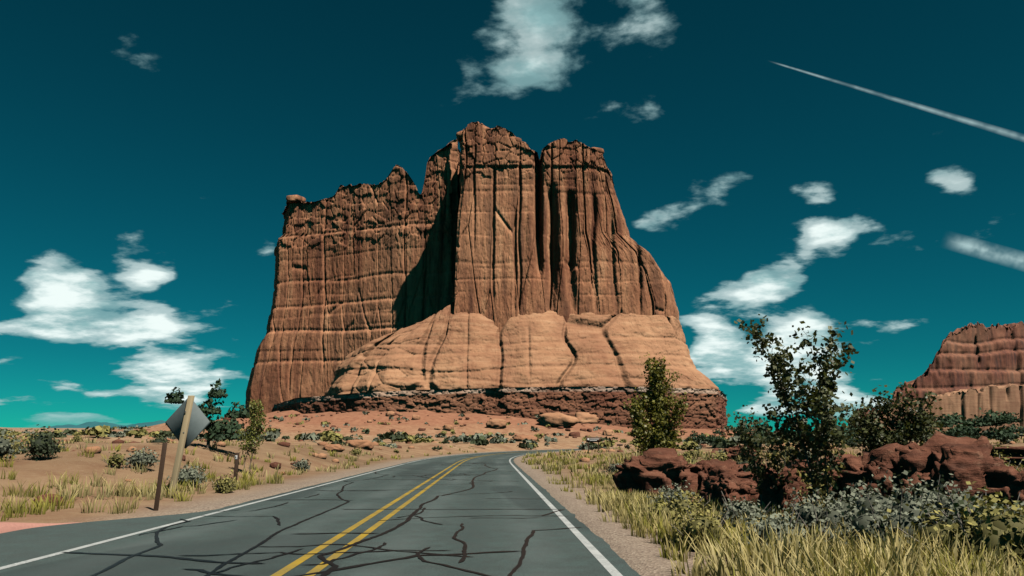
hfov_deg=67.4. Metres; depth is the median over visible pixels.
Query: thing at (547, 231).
organ
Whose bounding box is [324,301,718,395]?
organ apron
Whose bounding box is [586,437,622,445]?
vehicle
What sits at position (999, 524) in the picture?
shrub
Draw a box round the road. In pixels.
[0,449,640,575]
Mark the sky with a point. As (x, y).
(821, 164)
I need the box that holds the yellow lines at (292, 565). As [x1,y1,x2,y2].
[271,449,575,575]
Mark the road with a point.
(555, 551)
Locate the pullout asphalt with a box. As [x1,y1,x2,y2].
[0,511,203,560]
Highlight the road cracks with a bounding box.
[65,452,579,575]
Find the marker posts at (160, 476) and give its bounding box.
[153,442,619,510]
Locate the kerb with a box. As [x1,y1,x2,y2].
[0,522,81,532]
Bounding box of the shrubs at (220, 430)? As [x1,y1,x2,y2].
[0,378,1023,572]
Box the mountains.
[48,420,165,427]
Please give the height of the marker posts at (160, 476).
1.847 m
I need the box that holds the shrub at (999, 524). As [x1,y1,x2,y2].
[0,433,1023,568]
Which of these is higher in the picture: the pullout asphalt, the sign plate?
the sign plate
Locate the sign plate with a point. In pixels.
(199, 422)
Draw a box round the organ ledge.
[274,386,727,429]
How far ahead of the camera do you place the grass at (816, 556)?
8.79 m
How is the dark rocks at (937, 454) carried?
on the ground at (640, 556)
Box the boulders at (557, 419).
[0,410,1014,501]
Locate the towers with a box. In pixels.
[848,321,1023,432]
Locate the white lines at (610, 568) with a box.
[0,449,622,575]
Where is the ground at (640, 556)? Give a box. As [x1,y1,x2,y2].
[0,410,1023,575]
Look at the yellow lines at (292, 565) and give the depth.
11.04 m
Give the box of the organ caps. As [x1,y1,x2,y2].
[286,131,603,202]
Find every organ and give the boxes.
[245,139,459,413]
[453,121,678,331]
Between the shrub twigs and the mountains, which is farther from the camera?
the mountains
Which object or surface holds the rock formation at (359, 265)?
on the ground at (640, 556)
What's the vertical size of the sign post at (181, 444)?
2.650 m
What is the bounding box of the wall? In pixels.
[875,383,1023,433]
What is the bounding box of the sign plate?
[165,398,209,447]
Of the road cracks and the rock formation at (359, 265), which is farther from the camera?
the rock formation at (359, 265)
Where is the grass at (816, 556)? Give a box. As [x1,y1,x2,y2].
[0,435,1023,575]
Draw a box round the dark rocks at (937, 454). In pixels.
[19,409,1023,515]
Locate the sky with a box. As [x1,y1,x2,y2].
[0,0,1023,431]
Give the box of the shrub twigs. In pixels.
[0,432,1023,548]
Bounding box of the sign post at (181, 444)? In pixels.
[169,395,194,490]

